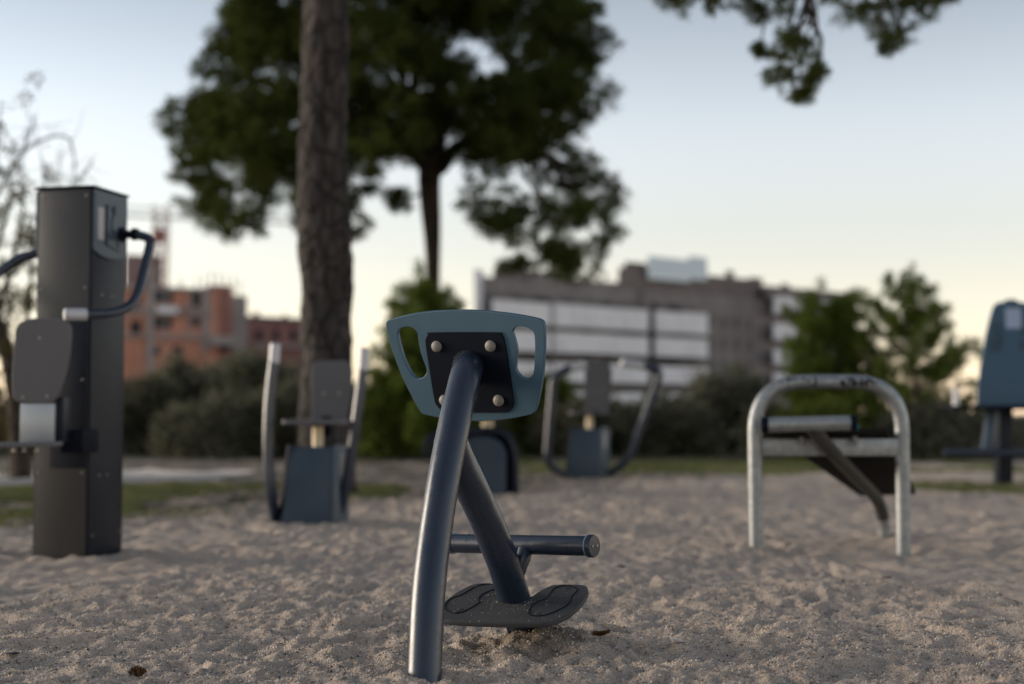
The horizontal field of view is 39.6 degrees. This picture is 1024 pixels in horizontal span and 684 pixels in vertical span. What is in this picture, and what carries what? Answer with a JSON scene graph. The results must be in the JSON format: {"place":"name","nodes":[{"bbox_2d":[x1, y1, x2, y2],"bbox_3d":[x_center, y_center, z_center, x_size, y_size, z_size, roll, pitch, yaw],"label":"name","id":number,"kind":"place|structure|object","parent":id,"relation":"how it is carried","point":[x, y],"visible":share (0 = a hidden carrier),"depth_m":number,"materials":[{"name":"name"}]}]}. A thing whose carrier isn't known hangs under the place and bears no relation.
{"place":"outdoors","nodes":[
{"label":"outdoors","id":0,"kind":"place"},
{"bbox_2d":[0,468,261,486],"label":"path","id":1,"kind":"structure","parent":0,"point":[137,475],"depth_m":15.70,"materials":[{"name":"grey concrete"}]},
{"bbox_2d":[124,254,247,384],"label":"brick building","id":2,"kind":"structure","parent":0,"point":[210,321],"depth_m":144.72,"materials":[{"name":"brick"}]},
{"bbox_2d":[130,292,140,310],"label":"window","id":3,"kind":"structure","parent":2,"relation":"in","point":[139,303],"depth_m":143.02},
{"bbox_2d":[130,320,140,333],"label":"window","id":4,"kind":"structure","parent":2,"relation":"in","point":[135,326],"depth_m":142.79,"materials":[{"name":"black glass"}]},
{"bbox_2d":[154,346,159,354],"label":"window","id":5,"kind":"structure","parent":2,"relation":"in","point":[156,348],"depth_m":143.67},
{"bbox_2d":[155,317,171,328],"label":"window","id":6,"kind":"structure","parent":2,"relation":"in","point":[158,320],"depth_m":144.02,"materials":[{"name":"black glass"}]},
{"bbox_2d":[155,290,172,302],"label":"window","id":7,"kind":"structure","parent":2,"relation":"in","point":[159,294],"depth_m":144.16,"materials":[{"name":"grey glass"}]},
{"bbox_2d":[172,346,182,356],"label":"window","id":8,"kind":"structure","parent":2,"relation":"in","point":[174,348],"depth_m":144.55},
{"bbox_2d":[192,318,199,326],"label":"window","id":9,"kind":"structure","parent":2,"relation":"in","point":[195,321],"depth_m":145.54,"materials":[{"name":"black glass"}]},
{"bbox_2d":[192,291,200,306],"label":"window","id":10,"kind":"structure","parent":2,"relation":"in","point":[196,295],"depth_m":145.68,"materials":[{"name":"grey glass"}]},
{"bbox_2d":[218,346,229,350],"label":"window","id":11,"kind":"structure","parent":2,"relation":"in","point":[220,348],"depth_m":147.47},
{"bbox_2d":[247,311,300,376],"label":"brick building","id":12,"kind":"structure","parent":0,"point":[283,331],"depth_m":160.95,"materials":[{"name":"brick"}]},
{"bbox_2d":[256,329,262,340],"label":"window","id":13,"kind":"structure","parent":12,"relation":"in","point":[259,333],"depth_m":159.41,"materials":[{"name":"black glass"}]},
{"bbox_2d":[273,329,279,340],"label":"window","id":14,"kind":"structure","parent":12,"relation":"in","point":[276,333],"depth_m":160.78,"materials":[{"name":"black glass"}]},
{"bbox_2d":[290,329,296,340],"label":"window","id":15,"kind":"structure","parent":12,"relation":"in","point":[293,333],"depth_m":162.16,"materials":[{"name":"black glass"}]},
{"bbox_2d":[0,414,1023,683],"bbox_3d":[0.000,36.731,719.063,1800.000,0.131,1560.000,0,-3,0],"label":"ground","id":16,"kind":"structure","parent":0,"point":[648,528],"depth_m":6.12,"materials":[{"name":"beige sand"}]},
{"bbox_2d":[2,652,19,653],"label":"dark leaf","id":17,"kind":"object","parent":16,"relation":"on","point":[11,652],"visible":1,"depth_m":4.22,"materials":[{"name":"black plant"}]},
{"bbox_2d":[0,402,33,455],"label":"shrub","id":18,"kind":"object","parent":16,"relation":"on","point":[4,451],"visible":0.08,"depth_m":24.36,"materials":[{"name":"green plant"}]},
{"bbox_2d":[0,71,108,478],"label":"bare tree","id":19,"kind":"object","parent":16,"relation":"on","point":[20,464],"visible":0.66,"depth_m":15.60,"materials":[{"name":"grey plant"}]},
{"bbox_2d":[0,185,154,558],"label":"chest press tower","id":20,"kind":"structure","parent":16,"relation":"on","point":[68,369],"depth_m":7.24,"materials":[{"name":"grey metal"}]},
{"bbox_2d":[128,665,146,676],"bbox_3d":[-1.036,0.913,3.942,0.049,0.034,0.031,-1,-3,18],"label":"pine cone","id":21,"kind":"object","parent":16,"relation":"on","point":[137,670],"visible":1,"depth_m":3.94,"materials":[{"name":"brown plant"}]},
{"bbox_2d":[123,365,188,454],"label":"shrub","id":22,"kind":"object","parent":16,"relation":"on","point":[144,398],"visible":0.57,"depth_m":25.68,"materials":[{"name":"green plant"}]},
{"bbox_2d":[146,347,226,448],"bbox_3d":[-6.226,1.159,26.965,2.173,2.186,2.041,1,-3,-23],"label":"shrub","id":23,"kind":"object","parent":16,"relation":"on","point":[183,373],"visible":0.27,"depth_m":26.72,"materials":[{"name":"green plant"}]},
{"bbox_2d":[142,383,262,458],"bbox_3d":[-5.040,1.426,23.483,2.166,1.503,1.774,0,-3,0],"label":"shrub","id":24,"kind":"object","parent":16,"relation":"on","point":[213,428],"visible":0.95,"depth_m":23.17,"materials":[{"name":"green plant"}]},
{"bbox_2d":[127,204,362,286],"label":"tower crane","id":25,"kind":"object","parent":16,"relation":"on","point":[159,235],"visible":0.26,"depth_m":175.43,"materials":[{"name":"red metal"}]},
{"bbox_2d":[194,344,300,452],"bbox_3d":[-4.773,1.195,26.474,2.550,2.373,2.154,0,-3,0],"label":"shrub","id":26,"kind":"object","parent":16,"relation":"on","point":[243,371],"visible":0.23,"depth_m":26.10,"materials":[{"name":"green plant"}]},
{"bbox_2d":[231,373,300,457],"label":"shrub","id":27,"kind":"object","parent":16,"relation":"on","point":[287,406],"visible":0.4,"depth_m":23.67,"materials":[{"name":"green plant"}]},
{"bbox_2d":[263,343,368,524],"bbox_3d":[-1.292,0.638,9.511,0.670,1.245,0.505,0,-3,0],"label":"seated press","id":28,"kind":"object","parent":16,"relation":"on","point":[317,481],"visible":0.97,"depth_m":9.36,"materials":[{"name":"blue metal"}]},
{"bbox_2d":[148,0,633,291],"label":"pine tree","id":29,"kind":"object","parent":16,"relation":"on","point":[502,121],"visible":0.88,"depth_m":24.60,"materials":[{"name":"green plant"}]},
{"bbox_2d":[356,373,436,459],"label":"shrub","id":30,"kind":"object","parent":16,"relation":"on","point":[378,447],"visible":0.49,"depth_m":22.59,"materials":[{"name":"green plant"}]},
{"bbox_2d":[353,257,495,457],"bbox_3d":[-1.571,0.395,23.094,2.481,3.611,2.351,-3,-4,43],"label":"pine sapling","id":31,"kind":"object","parent":16,"relation":"on","point":[422,295],"visible":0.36,"depth_m":22.70,"materials":[{"name":"green plant"}]},
{"bbox_2d":[406,419,523,454],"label":"shrub","id":32,"kind":"object","parent":16,"relation":"on","point":[505,425],"visible":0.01,"depth_m":24.97,"materials":[{"name":"green plant"}]},
{"bbox_2d":[423,420,518,494],"bbox_3d":[-0.425,0.831,13.274,0.915,1.383,0.528,1,-3,-14],"label":"leg press","id":33,"kind":"object","parent":16,"relation":"on","point":[494,450],"visible":0.5,"depth_m":13.10,"materials":[{"name":"blue metal"}]},
{"bbox_2d":[386,309,599,683],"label":"fitness stand","id":34,"kind":"object","parent":16,"relation":"on","point":[470,359],"visible":0.95,"depth_m":4.33,"materials":[{"name":"teal metal"}]},
{"bbox_2d":[0,454,1023,531],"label":"grass","id":35,"kind":"structure","parent":16,"relation":"on","point":[380,490],"depth_m":13.98,"materials":[{"name":"green plant"}]},
{"bbox_2d":[498,362,580,453],"bbox_3d":[0.403,1.299,25.976,2.058,1.943,1.834,-2,-3,30],"label":"shrub","id":36,"kind":"object","parent":16,"relation":"on","point":[563,391],"visible":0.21,"depth_m":25.67,"materials":[{"name":"green plant"}]},
{"bbox_2d":[522,383,651,455],"bbox_3d":[1.292,1.435,24.451,2.330,1.536,1.927,0,-3,0],"label":"shrub","id":37,"kind":"object","parent":16,"relation":"on","point":[618,420],"visible":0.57,"depth_m":24.14,"materials":[{"name":"green plant"}]},
{"bbox_2d":[592,629,610,635],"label":"dry leaf","id":38,"kind":"object","parent":16,"relation":"on","point":[600,633],"visible":1,"depth_m":4.50,"materials":[{"name":"brown plant"}]},
{"bbox_2d":[544,358,662,478],"bbox_3d":[1.032,0.886,16.035,1.363,1.410,0.617,0,-3,0],"label":"seated press","id":39,"kind":"object","parent":16,"relation":"on","point":[588,452],"visible":0.95,"depth_m":15.96,"materials":[{"name":"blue metal"}]},
{"bbox_2d":[296,0,962,493],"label":"pine tree","id":40,"kind":"object","parent":16,"relation":"on","point":[324,236],"visible":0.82,"depth_m":12.32,"materials":[{"name":"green plant"}]},
{"bbox_2d":[474,256,859,419],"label":"apartment block","id":41,"kind":"structure","parent":16,"relation":"on","point":[673,319],"depth_m":147.57,"materials":[{"name":"grey concrete"}]},
{"bbox_2d":[513,295,518,300],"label":"window","id":42,"kind":"structure","parent":41,"relation":"in","point":[516,297],"depth_m":135.62,"materials":[{"name":"grey glass"}]},
{"bbox_2d":[534,296,546,302],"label":"window","id":43,"kind":"structure","parent":41,"relation":"in","point":[536,299],"depth_m":137.66,"materials":[{"name":"grey glass"}]},
{"bbox_2d":[582,330,591,333],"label":"window","id":44,"kind":"structure","parent":41,"relation":"in","point":[584,331],"depth_m":141.61,"materials":[{"name":"grey glass"}]},
{"bbox_2d":[582,355,591,363],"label":"window","id":45,"kind":"structure","parent":41,"relation":"in","point":[587,358],"depth_m":141.54,"materials":[{"name":"grey glass"}]},
{"bbox_2d":[604,302,609,307],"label":"window","id":46,"kind":"structure","parent":41,"relation":"in","point":[606,304],"depth_m":143.70,"materials":[{"name":"grey glass"}]},
{"bbox_2d":[604,355,612,362],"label":"window","id":47,"kind":"structure","parent":41,"relation":"in","point":[607,359],"depth_m":143.49,"materials":[{"name":"grey glass"}]},
{"bbox_2d":[625,332,637,335],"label":"window","id":48,"kind":"structure","parent":41,"relation":"in","point":[626,333],"depth_m":145.82,"materials":[{"name":"grey glass"}]},
{"bbox_2d":[653,303,658,310],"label":"window","id":49,"kind":"structure","parent":41,"relation":"in","point":[655,306],"depth_m":148.37,"materials":[{"name":"grey glass"}]},
{"bbox_2d":[653,356,664,365],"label":"window","id":50,"kind":"structure","parent":41,"relation":"in","point":[659,361],"depth_m":148.44,"materials":[{"name":"grey glass"}]},
{"bbox_2d":[668,357,676,366],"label":"window","id":51,"kind":"structure","parent":41,"relation":"in","point":[672,361],"depth_m":149.77,"materials":[{"name":"grey glass"}]},
{"bbox_2d":[668,304,679,311],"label":"window","id":52,"kind":"structure","parent":41,"relation":"in","point":[671,308],"depth_m":150.23,"materials":[{"name":"grey glass"}]},
{"bbox_2d":[709,314,712,326],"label":"window","id":53,"kind":"structure","parent":41,"relation":"in","point":[710,316],"depth_m":154.19,"materials":[{"name":"grey glass"}]},
{"bbox_2d":[709,337,712,348],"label":"window","id":54,"kind":"structure","parent":41,"relation":"in","point":[710,338],"depth_m":154.04,"materials":[{"name":"grey glass"}]},
{"bbox_2d":[709,360,712,371],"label":"window","id":55,"kind":"structure","parent":41,"relation":"in","point":[710,361],"depth_m":153.87,"materials":[{"name":"grey glass"}]},
{"bbox_2d":[721,315,725,326],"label":"window","id":56,"kind":"structure","parent":41,"relation":"in","point":[723,318],"depth_m":155.53,"materials":[{"name":"grey glass"}]},
{"bbox_2d":[721,338,725,349],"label":"window","id":57,"kind":"structure","parent":41,"relation":"in","point":[723,340],"depth_m":155.40,"materials":[{"name":"grey glass"}]},
{"bbox_2d":[721,360,725,371],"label":"window","id":58,"kind":"structure","parent":41,"relation":"in","point":[723,362],"depth_m":155.26,"materials":[{"name":"grey glass"}]},
{"bbox_2d":[734,316,738,327],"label":"window","id":59,"kind":"structure","parent":41,"relation":"in","point":[736,318],"depth_m":156.98,"materials":[{"name":"grey glass"}]},
{"bbox_2d":[734,338,738,349],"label":"window","id":60,"kind":"structure","parent":41,"relation":"in","point":[736,341],"depth_m":156.83,"materials":[{"name":"grey glass"}]},
{"bbox_2d":[747,317,751,328],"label":"window","id":61,"kind":"structure","parent":41,"relation":"in","point":[749,319],"depth_m":158.44,"materials":[{"name":"grey glass"}]},
{"bbox_2d":[747,339,751,350],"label":"window","id":62,"kind":"structure","parent":41,"relation":"in","point":[749,341],"depth_m":158.31,"materials":[{"name":"grey glass"}]},
{"bbox_2d":[747,361,751,372],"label":"window","id":63,"kind":"structure","parent":41,"relation":"in","point":[749,363],"depth_m":158.17,"materials":[{"name":"grey glass"}]},
{"bbox_2d":[610,385,730,455],"bbox_3d":[2.647,1.491,24.943,2.402,1.522,1.843,0,-3,0],"label":"shrub","id":64,"kind":"object","parent":16,"relation":"on","point":[676,424],"visible":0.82,"depth_m":24.61,"materials":[{"name":"green plant"}]},
{"bbox_2d":[669,636,683,642],"bbox_3d":[0.511,0.923,4.412,0.046,0.026,0.030,1,-3,-13],"label":"paper scrap","id":65,"kind":"object","parent":16,"relation":"on","point":[674,640],"visible":1,"depth_m":4.41,"materials":[{"name":"white paper"}]},
{"bbox_2d":[683,357,775,452],"bbox_3d":[4.193,1.261,26.975,2.505,1.988,1.949,0,-3,0],"label":"shrub","id":66,"kind":"object","parent":16,"relation":"on","point":[728,397],"visible":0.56,"depth_m":26.61,"materials":[{"name":"green plant"}]},
{"bbox_2d":[728,399,795,452],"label":"shrub","id":67,"kind":"object","parent":16,"relation":"on","point":[745,418],"visible":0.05,"depth_m":25.63,"materials":[{"name":"green plant"}]},
{"bbox_2d":[781,505,795,507],"bbox_3d":[2.123,1.267,10.948,0.111,0.016,0.085,1,-3,-20],"label":"paper scrap","id":68,"kind":"object","parent":16,"relation":"on","point":[790,506],"visible":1,"depth_m":10.95,"materials":[{"name":"grey paper"}]},
{"bbox_2d":[773,389,870,459],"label":"shrub","id":69,"kind":"object","parent":16,"relation":"on","point":[830,407],"visible":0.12,"depth_m":22.35,"materials":[{"name":"green plant"}]},
{"bbox_2d":[769,275,886,427],"bbox_3d":[5.683,0.534,24.978,2.246,3.499,2.593,0,-3,0],"label":"young pine","id":70,"kind":"object","parent":16,"relation":"on","point":[819,329],"visible":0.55,"depth_m":24.65,"materials":[{"name":"green plant"}]},
{"bbox_2d":[748,375,915,555],"bbox_3d":[1.912,0.708,7.734,0.674,1.044,1.681,-2,-4,38],"label":"sit up bench","id":71,"kind":"object","parent":16,"relation":"on","point":[872,465],"visible":1,"depth_m":7.38,"materials":[{"name":"metal"}]},
{"bbox_2d":[833,259,983,427],"bbox_3d":[6.900,0.413,24.041,2.828,3.676,2.741,0,-3,0],"label":"young pine","id":72,"kind":"object","parent":16,"relation":"on","point":[936,370],"visible":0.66,"depth_m":23.71,"materials":[{"name":"green plant"}]},
{"bbox_2d":[867,393,983,459],"bbox_3d":[6.748,1.448,22.931,2.193,1.343,1.941,0,-3,0],"label":"shrub","id":73,"kind":"object","parent":16,"relation":"on","point":[935,429],"visible":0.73,"depth_m":22.52,"materials":[{"name":"green plant"}]},
{"bbox_2d":[943,299,1023,484],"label":"twist machine","id":74,"kind":"object","parent":16,"relation":"on","point":[1000,393],"visible":0.98,"depth_m":14.28,"materials":[{"name":"matt blue steel"},{"name":"blue painted steel"}]},
{"bbox_2d":[956,410,1023,459],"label":"shrub","id":75,"kind":"object","parent":16,"relation":"on","point":[1018,434],"visible":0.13,"depth_m":22.90,"materials":[{"name":"green plant"}]},
{"bbox_2d":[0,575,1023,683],"bbox_3d":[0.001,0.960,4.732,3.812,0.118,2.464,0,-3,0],"label":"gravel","id":76,"kind":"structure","parent":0,"point":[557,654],"depth_m":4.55,"materials":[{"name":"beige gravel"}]},
{"bbox_2d":[0,0,1023,413],"label":"sky","id":77,"kind":"structure","parent":0,"point":[917,154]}
]}

